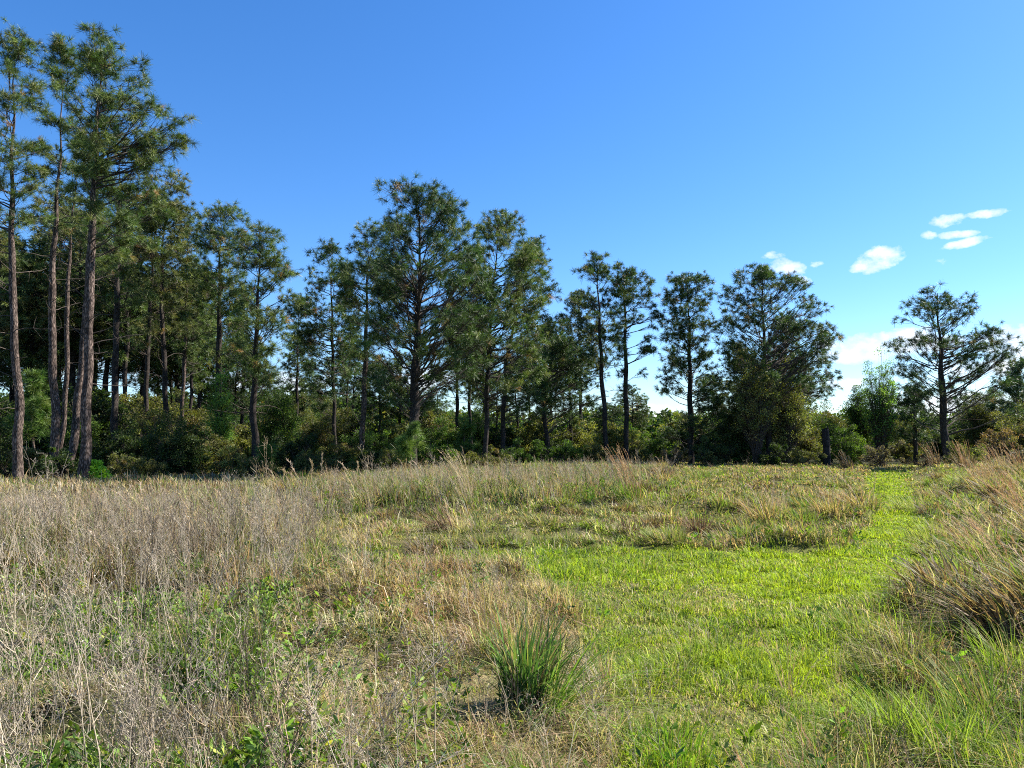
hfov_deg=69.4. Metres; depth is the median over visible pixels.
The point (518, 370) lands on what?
pine tree
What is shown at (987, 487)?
grass tussock
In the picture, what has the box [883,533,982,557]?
grass tussock
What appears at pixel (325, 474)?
grass tussock
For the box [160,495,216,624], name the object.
dead weed
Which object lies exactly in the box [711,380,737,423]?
pine tree
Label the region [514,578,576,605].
grass tussock
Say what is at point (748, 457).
shrub
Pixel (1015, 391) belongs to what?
pine tree
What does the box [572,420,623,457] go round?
shrub
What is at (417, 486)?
grass tussock
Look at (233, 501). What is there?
grass tussock
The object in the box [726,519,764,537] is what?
grass tussock
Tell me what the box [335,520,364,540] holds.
grass tussock
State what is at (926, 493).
grass tussock
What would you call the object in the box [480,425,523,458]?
shrub
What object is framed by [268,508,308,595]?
dead weed
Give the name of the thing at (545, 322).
pine tree
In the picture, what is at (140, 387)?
pine tree
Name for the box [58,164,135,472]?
pine tree
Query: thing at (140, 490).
grass tussock
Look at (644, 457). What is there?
shrub
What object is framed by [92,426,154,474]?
shrub
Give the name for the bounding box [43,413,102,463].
shrub
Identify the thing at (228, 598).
dead weed
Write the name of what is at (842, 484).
grass tussock
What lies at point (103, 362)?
pine tree
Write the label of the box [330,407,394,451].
shrub
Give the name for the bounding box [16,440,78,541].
dead weed
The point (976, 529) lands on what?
grass tussock
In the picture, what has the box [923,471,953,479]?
grass tussock
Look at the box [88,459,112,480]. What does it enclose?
shrub
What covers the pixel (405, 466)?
grass tussock
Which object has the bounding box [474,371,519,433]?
pine tree
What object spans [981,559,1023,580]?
grass tussock
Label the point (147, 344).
pine tree
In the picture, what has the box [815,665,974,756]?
grass tussock
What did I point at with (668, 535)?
grass tussock
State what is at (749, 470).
grass tussock
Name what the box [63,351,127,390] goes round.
pine tree
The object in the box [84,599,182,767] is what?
dead weed
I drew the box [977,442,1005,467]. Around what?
bunch grass
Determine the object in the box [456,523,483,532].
grass tussock
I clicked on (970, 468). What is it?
bunch grass
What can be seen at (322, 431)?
shrub
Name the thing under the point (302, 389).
pine tree
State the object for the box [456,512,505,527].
grass tussock
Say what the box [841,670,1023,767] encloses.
grass tussock
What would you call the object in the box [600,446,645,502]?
bunch grass
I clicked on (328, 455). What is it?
shrub
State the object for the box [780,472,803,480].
grass tussock
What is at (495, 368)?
pine tree
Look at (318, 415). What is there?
shrub
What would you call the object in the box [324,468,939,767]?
mown grass
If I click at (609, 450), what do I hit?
shrub
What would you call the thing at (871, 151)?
sky
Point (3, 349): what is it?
pine tree
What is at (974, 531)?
grass tussock
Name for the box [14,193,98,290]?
pine tree
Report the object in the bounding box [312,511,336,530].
grass tussock
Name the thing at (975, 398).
pine tree
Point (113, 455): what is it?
shrub
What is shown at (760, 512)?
grass tussock
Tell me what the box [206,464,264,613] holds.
dead weed
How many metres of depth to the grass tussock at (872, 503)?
16.92 m
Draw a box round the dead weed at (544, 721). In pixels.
[451,677,616,766]
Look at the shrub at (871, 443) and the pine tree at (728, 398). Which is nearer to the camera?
the pine tree at (728, 398)
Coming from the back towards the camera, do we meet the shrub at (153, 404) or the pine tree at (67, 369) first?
the shrub at (153, 404)
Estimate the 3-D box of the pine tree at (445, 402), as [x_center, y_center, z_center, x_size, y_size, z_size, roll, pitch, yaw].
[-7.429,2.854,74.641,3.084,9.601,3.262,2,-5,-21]
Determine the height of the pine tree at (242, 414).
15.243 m
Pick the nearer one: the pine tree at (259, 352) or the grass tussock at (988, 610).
the grass tussock at (988, 610)
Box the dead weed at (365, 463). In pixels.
[358,444,375,483]
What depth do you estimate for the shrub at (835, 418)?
59.58 m
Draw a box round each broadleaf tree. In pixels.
[729,348,783,463]
[768,357,814,463]
[839,380,875,463]
[853,346,902,462]
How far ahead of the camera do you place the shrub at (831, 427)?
54.44 m
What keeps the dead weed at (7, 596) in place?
on the ground at (366, 663)
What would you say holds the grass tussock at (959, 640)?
on the ground at (366, 663)
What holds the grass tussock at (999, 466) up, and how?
on the ground at (366, 663)
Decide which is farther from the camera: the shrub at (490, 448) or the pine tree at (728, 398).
the pine tree at (728, 398)
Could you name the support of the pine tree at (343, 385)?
on the ground at (366, 663)
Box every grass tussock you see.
[0,504,60,534]
[1,546,76,575]
[26,474,88,512]
[49,489,93,522]
[58,519,153,584]
[91,482,168,510]
[119,484,174,515]
[120,480,168,497]
[122,481,154,501]
[128,497,194,538]
[133,512,190,550]
[204,480,249,518]
[260,464,294,493]
[266,454,331,494]
[269,572,315,585]
[294,548,334,565]
[304,570,342,584]
[312,470,346,478]
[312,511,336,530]
[314,588,397,612]
[321,517,351,528]
[327,457,372,484]
[333,556,393,571]
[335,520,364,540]
[338,474,382,510]
[342,486,399,505]
[355,476,410,491]
[368,506,402,520]
[393,456,415,471]
[396,536,448,555]
[402,483,436,491]
[406,456,435,478]
[410,510,434,519]
[421,499,471,529]
[453,528,500,547]
[454,602,627,710]
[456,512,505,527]
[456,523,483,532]
[507,510,566,526]
[510,615,713,747]
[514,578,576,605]
[528,567,564,593]
[557,470,576,481]
[557,505,587,515]
[569,489,597,501]
[608,495,649,508]
[608,502,642,512]
[616,710,732,767]
[627,479,662,491]
[631,524,700,543]
[633,514,668,527]
[638,492,689,514]
[641,461,678,481]
[648,465,677,475]
[654,454,668,467]
[671,472,699,481]
[683,466,713,479]
[698,524,745,542]
[720,514,769,526]
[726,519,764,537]
[727,475,802,523]
[729,498,762,510]
[736,491,770,502]
[737,466,759,473]
[771,503,828,524]
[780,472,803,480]
[785,490,827,508]
[797,479,858,516]
[805,469,820,473]
[810,474,853,487]
[811,602,886,632]
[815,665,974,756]
[827,471,898,510]
[838,624,963,696]
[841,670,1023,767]
[851,578,897,600]
[856,548,1011,608]
[864,640,1023,733]
[878,516,951,544]
[882,492,931,511]
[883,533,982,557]
[886,616,963,648]
[887,555,1023,642]
[891,567,1023,640]
[900,500,949,514]
[906,606,1004,659]
[911,488,938,498]
[916,509,986,541]
[916,514,1022,540]
[918,609,1023,684]
[919,474,943,485]
[921,487,970,500]
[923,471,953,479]
[925,528,1007,553]
[931,515,1015,546]
[933,540,1023,624]
[935,472,969,485]
[941,459,998,486]
[941,546,1009,577]
[942,471,982,483]
[949,544,1023,609]
[952,495,989,508]
[955,475,1023,496]
[970,476,1015,495]
[972,467,1010,478]
[974,458,1003,478]
[978,513,1023,555]
[979,498,1023,535]
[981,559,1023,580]
[988,457,1009,470]
[1005,464,1023,477]
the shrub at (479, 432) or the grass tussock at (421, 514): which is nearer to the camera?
the grass tussock at (421, 514)
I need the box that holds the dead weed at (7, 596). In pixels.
[0,488,19,618]
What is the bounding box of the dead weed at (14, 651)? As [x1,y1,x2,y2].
[0,539,51,767]
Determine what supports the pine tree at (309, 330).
on the ground at (366, 663)
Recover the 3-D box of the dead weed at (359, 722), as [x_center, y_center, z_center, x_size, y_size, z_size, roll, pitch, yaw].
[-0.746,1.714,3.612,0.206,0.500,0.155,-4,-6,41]
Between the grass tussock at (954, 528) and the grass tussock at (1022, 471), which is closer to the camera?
the grass tussock at (954, 528)
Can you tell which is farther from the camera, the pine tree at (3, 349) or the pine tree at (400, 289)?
the pine tree at (3, 349)
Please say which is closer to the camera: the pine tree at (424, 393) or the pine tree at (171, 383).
the pine tree at (171, 383)
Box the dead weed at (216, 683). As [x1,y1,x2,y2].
[189,612,231,750]
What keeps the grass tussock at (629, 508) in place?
on the ground at (366, 663)
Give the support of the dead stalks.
on the ground at (366, 663)
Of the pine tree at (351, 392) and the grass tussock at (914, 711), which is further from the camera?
the pine tree at (351, 392)
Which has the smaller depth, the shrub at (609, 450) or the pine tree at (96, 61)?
the pine tree at (96, 61)
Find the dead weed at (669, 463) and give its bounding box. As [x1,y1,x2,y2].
[661,449,687,484]
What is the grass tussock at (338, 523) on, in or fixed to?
on the ground at (366, 663)
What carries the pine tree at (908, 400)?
on the ground at (366, 663)
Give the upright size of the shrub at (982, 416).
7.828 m
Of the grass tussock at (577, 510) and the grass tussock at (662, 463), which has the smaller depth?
the grass tussock at (577, 510)
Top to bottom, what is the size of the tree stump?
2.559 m
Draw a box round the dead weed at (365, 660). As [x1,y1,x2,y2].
[310,628,414,700]
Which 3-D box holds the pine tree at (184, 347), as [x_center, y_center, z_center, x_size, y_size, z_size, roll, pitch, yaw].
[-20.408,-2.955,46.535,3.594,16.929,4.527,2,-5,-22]
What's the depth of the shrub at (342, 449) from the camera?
38.51 m
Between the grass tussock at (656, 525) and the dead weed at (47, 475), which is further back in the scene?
the grass tussock at (656, 525)
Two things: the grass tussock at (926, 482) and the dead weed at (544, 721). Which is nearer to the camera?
the dead weed at (544, 721)
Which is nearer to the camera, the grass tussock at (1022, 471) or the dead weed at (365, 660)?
the dead weed at (365, 660)
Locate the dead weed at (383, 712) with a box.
[365,676,408,756]
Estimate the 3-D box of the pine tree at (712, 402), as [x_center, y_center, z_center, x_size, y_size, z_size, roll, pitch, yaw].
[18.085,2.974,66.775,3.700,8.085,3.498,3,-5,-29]
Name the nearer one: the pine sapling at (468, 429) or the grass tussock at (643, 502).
the grass tussock at (643, 502)
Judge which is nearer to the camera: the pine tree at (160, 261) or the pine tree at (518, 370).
the pine tree at (160, 261)
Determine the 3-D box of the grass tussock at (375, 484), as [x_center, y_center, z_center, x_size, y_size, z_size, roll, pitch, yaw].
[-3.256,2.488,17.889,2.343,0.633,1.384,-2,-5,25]
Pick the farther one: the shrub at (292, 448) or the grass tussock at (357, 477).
the shrub at (292, 448)
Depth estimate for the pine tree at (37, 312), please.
49.94 m
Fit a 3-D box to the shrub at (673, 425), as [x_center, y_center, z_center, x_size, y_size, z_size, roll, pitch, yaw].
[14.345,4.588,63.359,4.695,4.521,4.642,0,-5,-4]
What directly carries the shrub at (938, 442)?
on the ground at (366, 663)
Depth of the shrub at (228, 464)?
34.57 m
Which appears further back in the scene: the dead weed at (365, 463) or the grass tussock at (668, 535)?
the dead weed at (365, 463)
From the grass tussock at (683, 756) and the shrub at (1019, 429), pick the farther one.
the shrub at (1019, 429)
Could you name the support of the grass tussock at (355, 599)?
on the ground at (366, 663)
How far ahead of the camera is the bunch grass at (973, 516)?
11.92 m
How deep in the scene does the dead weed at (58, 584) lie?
5.76 m
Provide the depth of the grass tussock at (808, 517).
14.98 m
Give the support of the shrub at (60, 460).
on the ground at (366, 663)
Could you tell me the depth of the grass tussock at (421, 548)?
10.89 m
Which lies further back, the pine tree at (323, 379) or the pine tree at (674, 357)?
the pine tree at (323, 379)
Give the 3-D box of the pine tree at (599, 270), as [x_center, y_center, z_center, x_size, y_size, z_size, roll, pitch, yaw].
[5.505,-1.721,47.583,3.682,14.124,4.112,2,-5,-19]
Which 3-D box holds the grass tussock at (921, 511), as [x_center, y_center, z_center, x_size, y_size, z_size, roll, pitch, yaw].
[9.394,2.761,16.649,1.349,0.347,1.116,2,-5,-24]
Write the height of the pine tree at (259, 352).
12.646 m
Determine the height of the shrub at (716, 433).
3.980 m
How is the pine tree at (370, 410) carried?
on the ground at (366, 663)
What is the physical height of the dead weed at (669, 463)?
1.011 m
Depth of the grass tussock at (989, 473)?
21.02 m
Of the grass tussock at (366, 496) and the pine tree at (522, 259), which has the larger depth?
the pine tree at (522, 259)
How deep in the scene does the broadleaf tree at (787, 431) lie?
46.62 m
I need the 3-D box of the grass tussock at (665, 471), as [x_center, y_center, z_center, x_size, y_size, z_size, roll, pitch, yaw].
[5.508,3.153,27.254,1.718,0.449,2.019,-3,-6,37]
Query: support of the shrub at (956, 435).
on the ground at (366, 663)
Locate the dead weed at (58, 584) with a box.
[15,507,82,658]
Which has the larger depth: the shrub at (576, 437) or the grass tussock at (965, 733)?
the shrub at (576, 437)
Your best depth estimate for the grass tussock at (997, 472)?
23.94 m
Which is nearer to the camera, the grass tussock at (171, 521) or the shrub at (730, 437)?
the grass tussock at (171, 521)
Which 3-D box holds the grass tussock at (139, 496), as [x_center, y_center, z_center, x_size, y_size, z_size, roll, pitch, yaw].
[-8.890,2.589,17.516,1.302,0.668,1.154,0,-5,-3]
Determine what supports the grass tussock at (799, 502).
on the ground at (366, 663)
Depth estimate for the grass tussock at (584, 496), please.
16.62 m
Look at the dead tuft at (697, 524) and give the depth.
12.93 m
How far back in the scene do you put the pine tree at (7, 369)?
53.63 m
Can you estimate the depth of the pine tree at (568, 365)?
49.82 m
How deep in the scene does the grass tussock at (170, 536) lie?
11.17 m
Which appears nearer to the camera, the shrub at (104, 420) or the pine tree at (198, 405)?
the shrub at (104, 420)
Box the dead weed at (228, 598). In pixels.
[152,563,248,764]
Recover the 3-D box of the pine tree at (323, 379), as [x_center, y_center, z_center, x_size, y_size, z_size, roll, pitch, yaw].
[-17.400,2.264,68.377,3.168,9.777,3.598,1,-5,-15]
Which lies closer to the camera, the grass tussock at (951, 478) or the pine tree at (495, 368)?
the grass tussock at (951, 478)
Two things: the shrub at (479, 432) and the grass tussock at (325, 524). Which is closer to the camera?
the grass tussock at (325, 524)
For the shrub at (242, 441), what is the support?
on the ground at (366, 663)
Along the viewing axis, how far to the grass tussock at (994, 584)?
6.08 m
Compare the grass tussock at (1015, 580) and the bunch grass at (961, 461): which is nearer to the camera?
the grass tussock at (1015, 580)
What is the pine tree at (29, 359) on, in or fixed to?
on the ground at (366, 663)
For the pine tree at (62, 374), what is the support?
on the ground at (366, 663)
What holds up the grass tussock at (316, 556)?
on the ground at (366, 663)
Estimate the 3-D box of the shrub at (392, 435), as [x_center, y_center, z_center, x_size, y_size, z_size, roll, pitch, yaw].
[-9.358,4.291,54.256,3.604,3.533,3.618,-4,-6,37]
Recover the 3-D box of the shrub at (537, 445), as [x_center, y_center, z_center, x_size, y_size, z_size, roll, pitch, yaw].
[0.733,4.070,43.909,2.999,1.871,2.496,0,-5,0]
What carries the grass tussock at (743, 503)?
on the ground at (366, 663)
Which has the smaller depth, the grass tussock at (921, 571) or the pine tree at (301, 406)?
the grass tussock at (921, 571)
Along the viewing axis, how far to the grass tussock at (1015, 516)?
11.12 m
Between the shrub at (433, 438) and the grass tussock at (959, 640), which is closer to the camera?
the grass tussock at (959, 640)
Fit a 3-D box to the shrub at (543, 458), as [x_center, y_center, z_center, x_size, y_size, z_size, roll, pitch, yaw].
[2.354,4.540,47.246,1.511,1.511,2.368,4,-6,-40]
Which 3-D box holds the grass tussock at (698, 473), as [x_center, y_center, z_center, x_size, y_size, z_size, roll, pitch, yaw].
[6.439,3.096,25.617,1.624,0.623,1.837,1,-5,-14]
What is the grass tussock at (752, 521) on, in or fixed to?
on the ground at (366, 663)
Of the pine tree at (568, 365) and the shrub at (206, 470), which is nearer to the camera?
the shrub at (206, 470)
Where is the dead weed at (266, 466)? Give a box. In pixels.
[251,436,275,487]
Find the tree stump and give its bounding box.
[822,426,830,465]
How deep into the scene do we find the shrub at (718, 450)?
45.49 m
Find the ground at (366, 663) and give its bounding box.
[0,455,1023,767]
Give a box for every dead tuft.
[281,614,342,645]
[397,504,455,530]
[603,516,647,538]
[669,509,718,537]
[763,485,787,514]
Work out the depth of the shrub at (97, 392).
44.66 m
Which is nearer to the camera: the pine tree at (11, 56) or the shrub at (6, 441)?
the pine tree at (11, 56)
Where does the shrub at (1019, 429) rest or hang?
on the ground at (366, 663)
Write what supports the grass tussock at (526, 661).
on the ground at (366, 663)
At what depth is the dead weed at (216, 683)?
3.90 m
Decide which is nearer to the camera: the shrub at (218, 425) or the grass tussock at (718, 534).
the grass tussock at (718, 534)
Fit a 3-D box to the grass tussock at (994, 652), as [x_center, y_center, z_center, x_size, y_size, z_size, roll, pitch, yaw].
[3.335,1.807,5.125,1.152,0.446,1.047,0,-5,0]
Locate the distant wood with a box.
[0,388,1003,458]
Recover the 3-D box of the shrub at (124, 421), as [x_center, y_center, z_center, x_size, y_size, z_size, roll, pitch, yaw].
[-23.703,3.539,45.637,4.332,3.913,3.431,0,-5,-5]
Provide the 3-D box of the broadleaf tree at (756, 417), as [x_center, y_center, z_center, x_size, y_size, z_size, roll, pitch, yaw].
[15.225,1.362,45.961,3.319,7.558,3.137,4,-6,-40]
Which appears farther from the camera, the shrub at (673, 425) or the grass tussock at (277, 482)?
the shrub at (673, 425)
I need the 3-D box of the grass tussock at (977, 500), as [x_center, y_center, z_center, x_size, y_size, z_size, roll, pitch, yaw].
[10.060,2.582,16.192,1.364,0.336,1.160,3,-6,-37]
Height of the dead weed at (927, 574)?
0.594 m
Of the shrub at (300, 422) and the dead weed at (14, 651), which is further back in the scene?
the shrub at (300, 422)
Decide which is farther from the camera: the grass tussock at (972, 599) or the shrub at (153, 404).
the shrub at (153, 404)
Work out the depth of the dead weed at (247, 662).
4.41 m
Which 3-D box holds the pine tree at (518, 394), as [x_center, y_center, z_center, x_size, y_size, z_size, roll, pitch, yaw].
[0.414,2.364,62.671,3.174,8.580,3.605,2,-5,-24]
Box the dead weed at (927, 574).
[879,552,981,600]
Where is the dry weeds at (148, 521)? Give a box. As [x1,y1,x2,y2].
[0,468,646,767]
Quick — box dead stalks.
[26,449,1023,767]
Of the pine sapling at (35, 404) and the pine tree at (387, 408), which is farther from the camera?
the pine tree at (387, 408)
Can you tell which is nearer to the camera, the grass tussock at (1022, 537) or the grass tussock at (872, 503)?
the grass tussock at (1022, 537)
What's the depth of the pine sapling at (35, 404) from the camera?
36.05 m
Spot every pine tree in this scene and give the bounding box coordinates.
[0,16,59,479]
[0,229,57,375]
[0,234,84,440]
[0,264,36,401]
[0,275,70,387]
[0,351,64,412]
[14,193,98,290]
[17,208,139,405]
[21,257,110,400]
[27,30,100,478]
[37,134,100,454]
[50,20,199,479]
[57,251,160,390]
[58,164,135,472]
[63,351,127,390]
[69,127,180,460]
[75,230,156,401]
[94,192,170,414]
[109,264,184,409]
[109,315,152,412]
[122,196,196,431]
[127,166,201,463]
[130,278,230,408]
[133,270,176,401]
[135,327,199,406]
[163,199,216,431]
[165,267,222,422]
[171,269,228,408]
[179,199,256,437]
[192,354,237,410]
[203,384,247,424]
[206,338,262,435]
[216,219,307,471]
[221,286,271,429]
[244,374,273,426]
[257,374,285,417]
[272,381,307,416]
[275,292,319,415]
[280,237,362,451]
[291,368,317,422]
[309,356,340,416]
[330,217,396,458]
[335,316,363,421]
[335,347,374,423]
[349,171,515,469]
[353,355,398,444]
[372,348,425,427]
[390,385,438,425]
[422,307,496,439]
[428,368,452,415]
[446,208,555,457]
[449,300,496,447]
[471,336,501,452]
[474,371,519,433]
[482,233,570,458]
[495,366,531,440]
[515,323,572,422]
[517,323,536,431]
[531,332,600,446]
[542,319,561,426]
[551,290,612,422]
[551,341,596,441]
[565,249,629,449]
[589,402,623,435]
[596,260,668,460]
[611,384,653,434]
[654,270,727,463]
[693,374,730,437]
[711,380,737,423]
[714,261,845,464]
[718,363,749,414]
[750,310,843,462]
[771,346,819,423]
[881,280,1023,464]
[889,380,954,461]
[954,393,998,429]
[984,357,1023,427]
[996,397,1023,414]
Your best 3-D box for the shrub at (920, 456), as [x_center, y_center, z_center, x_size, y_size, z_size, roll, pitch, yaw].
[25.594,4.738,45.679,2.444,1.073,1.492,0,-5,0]
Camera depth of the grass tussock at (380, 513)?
13.83 m
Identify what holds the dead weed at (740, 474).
on the ground at (366, 663)
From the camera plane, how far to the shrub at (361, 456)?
35.28 m
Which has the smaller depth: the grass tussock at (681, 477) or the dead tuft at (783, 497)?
the dead tuft at (783, 497)
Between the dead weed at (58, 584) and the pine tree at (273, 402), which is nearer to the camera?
the dead weed at (58, 584)
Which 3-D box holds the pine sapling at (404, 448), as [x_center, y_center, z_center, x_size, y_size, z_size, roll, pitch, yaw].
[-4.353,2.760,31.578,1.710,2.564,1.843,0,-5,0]
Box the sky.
[0,0,1023,419]
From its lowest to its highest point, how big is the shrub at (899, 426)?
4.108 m
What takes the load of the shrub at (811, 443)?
on the ground at (366, 663)
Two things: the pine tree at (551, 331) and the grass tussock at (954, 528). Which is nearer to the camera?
the grass tussock at (954, 528)
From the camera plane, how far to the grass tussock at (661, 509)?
15.69 m
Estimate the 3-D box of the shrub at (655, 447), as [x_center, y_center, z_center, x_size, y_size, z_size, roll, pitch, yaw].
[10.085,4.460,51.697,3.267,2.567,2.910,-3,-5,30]
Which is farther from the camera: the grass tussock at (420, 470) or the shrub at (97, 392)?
the shrub at (97, 392)
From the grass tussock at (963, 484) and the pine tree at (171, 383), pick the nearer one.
the grass tussock at (963, 484)
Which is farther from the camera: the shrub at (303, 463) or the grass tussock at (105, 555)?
the shrub at (303, 463)
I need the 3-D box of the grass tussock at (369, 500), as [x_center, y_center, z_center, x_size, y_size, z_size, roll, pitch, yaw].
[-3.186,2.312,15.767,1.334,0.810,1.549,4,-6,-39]
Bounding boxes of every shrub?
[0,393,45,462]
[0,413,12,471]
[0,453,12,477]
[6,439,49,477]
[8,378,158,459]
[30,446,78,477]
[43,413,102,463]
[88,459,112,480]
[91,395,148,450]
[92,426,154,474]
[98,410,154,453]
[106,389,194,427]
[106,452,141,474]
[106,456,152,475]
[128,389,188,464]
[133,455,169,476]
[138,410,215,474]
[174,405,231,455]
[186,450,221,474]
[195,426,240,463]
[197,365,239,459]
[209,445,256,473]
[226,423,251,454]
[228,412,293,461]
[236,453,275,477]
[247,373,304,465]
[268,430,323,474]
[285,413,308,457]
[292,446,358,474]
[293,395,359,464]
[304,410,327,435]
[316,434,365,471]
[325,450,355,472]
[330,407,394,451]
[339,427,398,461]
[352,419,402,450]
[352,448,384,472]
[368,449,401,469]
[377,447,417,468]
[396,408,455,464]
[417,414,466,461]
[417,441,457,465]
[419,457,461,465]
[443,399,494,458]
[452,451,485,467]
[460,408,493,455]
[466,444,513,463]
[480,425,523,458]
[482,453,508,466]
[497,444,525,462]
[498,411,557,456]
[499,437,549,463]
[528,423,573,455]
[533,446,564,461]
[534,439,592,461]
[554,416,599,460]
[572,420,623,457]
[583,441,616,461]
[590,447,618,461]
[609,428,646,460]
[614,417,650,461]
[629,447,655,462]
[636,431,681,462]
[650,445,691,465]
[651,412,705,458]
[661,452,677,464]
[668,419,720,461]
[690,433,740,464]
[694,449,723,465]
[706,401,772,463]
[710,412,727,456]
[733,452,751,463]
[757,440,791,464]
[763,431,818,458]
[775,416,830,462]
[788,445,827,464]
[801,400,850,461]
[813,413,852,462]
[830,423,868,464]
[858,438,905,466]
[867,438,890,455]
[887,420,932,460]
[888,439,922,462]
[903,453,942,466]
[921,427,956,458]
[940,416,975,452]
[942,439,987,463]
[952,416,1023,460]
[953,377,1004,462]
[973,426,1023,462]
[990,399,1023,463]
[991,449,1023,464]
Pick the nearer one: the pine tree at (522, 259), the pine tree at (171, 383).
the pine tree at (522, 259)
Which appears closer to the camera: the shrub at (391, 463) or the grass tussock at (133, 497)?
the grass tussock at (133, 497)
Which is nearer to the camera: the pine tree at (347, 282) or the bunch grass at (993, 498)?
the bunch grass at (993, 498)
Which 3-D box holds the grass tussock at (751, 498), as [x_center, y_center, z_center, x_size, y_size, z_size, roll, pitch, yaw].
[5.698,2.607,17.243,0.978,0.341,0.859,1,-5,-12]
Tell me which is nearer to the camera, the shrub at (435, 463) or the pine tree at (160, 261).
the shrub at (435, 463)
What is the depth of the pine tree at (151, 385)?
52.85 m
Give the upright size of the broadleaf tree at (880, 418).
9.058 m
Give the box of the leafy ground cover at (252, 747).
[0,461,1023,767]
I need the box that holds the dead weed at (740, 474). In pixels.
[728,451,747,495]
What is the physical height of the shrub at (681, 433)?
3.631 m
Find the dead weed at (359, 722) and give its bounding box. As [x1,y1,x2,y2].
[339,681,375,761]
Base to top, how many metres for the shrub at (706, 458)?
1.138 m
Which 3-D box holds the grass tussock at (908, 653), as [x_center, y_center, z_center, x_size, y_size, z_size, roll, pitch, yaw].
[2.694,1.880,5.103,0.977,0.414,1.007,0,-5,0]
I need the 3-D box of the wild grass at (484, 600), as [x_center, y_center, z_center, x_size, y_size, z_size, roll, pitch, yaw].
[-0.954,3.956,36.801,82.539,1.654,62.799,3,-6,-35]
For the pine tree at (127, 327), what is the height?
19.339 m
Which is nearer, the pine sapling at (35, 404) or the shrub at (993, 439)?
the pine sapling at (35, 404)
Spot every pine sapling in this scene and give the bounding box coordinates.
[0,367,51,447]
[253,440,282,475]
[391,420,427,467]
[451,414,481,457]
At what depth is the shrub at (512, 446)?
46.13 m
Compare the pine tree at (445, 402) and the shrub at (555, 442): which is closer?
the shrub at (555, 442)
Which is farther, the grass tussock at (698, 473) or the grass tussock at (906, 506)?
the grass tussock at (698, 473)
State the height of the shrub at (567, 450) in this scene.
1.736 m
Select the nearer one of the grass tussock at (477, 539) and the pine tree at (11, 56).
the grass tussock at (477, 539)
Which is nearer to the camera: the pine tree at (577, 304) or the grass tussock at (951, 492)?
the grass tussock at (951, 492)
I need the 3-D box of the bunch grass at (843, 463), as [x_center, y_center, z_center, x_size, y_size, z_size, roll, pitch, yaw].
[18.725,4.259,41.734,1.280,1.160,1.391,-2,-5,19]
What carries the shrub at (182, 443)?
on the ground at (366, 663)
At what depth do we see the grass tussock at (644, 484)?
18.75 m
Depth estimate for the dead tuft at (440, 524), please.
12.38 m
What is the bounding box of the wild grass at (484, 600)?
[0,456,1023,767]
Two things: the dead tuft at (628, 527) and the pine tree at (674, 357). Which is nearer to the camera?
the dead tuft at (628, 527)
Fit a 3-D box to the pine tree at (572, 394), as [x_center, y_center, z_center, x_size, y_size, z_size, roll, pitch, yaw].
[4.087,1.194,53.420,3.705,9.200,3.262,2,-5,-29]
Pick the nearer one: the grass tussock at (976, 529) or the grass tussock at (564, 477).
the grass tussock at (976, 529)
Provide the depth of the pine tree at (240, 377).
57.39 m
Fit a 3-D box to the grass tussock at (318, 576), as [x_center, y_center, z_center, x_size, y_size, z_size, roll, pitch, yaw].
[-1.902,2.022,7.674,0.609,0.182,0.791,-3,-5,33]
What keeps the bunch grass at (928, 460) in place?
on the ground at (366, 663)
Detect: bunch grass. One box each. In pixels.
[436,446,484,509]
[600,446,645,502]
[832,451,854,467]
[920,442,941,465]
[933,498,1023,599]
[939,490,1011,534]
[946,441,977,467]
[955,457,1004,493]
[969,460,1023,513]
[969,462,1023,543]
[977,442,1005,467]
[992,439,1023,474]
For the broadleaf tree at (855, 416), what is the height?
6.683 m
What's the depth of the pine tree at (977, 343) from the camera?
45.74 m
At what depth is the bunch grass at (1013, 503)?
8.92 m
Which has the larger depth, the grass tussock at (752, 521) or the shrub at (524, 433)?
the shrub at (524, 433)
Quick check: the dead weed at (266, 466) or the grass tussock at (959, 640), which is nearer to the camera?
the grass tussock at (959, 640)
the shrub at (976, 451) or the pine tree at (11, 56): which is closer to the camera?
the pine tree at (11, 56)
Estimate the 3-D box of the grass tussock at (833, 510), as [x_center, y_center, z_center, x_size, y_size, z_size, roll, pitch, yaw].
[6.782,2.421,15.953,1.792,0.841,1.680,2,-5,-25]
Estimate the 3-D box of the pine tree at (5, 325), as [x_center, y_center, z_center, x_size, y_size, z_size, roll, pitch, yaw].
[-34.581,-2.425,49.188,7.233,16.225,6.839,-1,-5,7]
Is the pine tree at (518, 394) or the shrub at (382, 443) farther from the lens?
the pine tree at (518, 394)
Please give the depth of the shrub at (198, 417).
52.12 m
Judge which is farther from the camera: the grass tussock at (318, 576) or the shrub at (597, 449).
the shrub at (597, 449)
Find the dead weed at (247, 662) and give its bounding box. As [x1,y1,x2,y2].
[228,595,281,710]
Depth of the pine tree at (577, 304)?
58.25 m
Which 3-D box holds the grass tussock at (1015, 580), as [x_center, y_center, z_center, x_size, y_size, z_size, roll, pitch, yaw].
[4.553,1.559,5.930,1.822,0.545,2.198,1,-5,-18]
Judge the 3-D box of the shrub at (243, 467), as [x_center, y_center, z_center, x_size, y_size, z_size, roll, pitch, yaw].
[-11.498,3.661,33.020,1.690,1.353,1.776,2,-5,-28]
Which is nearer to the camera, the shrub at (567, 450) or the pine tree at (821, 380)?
the shrub at (567, 450)
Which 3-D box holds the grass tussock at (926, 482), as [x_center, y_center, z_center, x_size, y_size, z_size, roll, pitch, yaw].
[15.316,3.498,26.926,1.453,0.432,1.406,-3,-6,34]
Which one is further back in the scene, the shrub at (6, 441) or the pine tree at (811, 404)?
the pine tree at (811, 404)
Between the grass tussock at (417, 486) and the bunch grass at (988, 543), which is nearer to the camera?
the bunch grass at (988, 543)
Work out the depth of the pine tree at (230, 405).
63.02 m
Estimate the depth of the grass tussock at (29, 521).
10.70 m
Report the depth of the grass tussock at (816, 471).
32.50 m

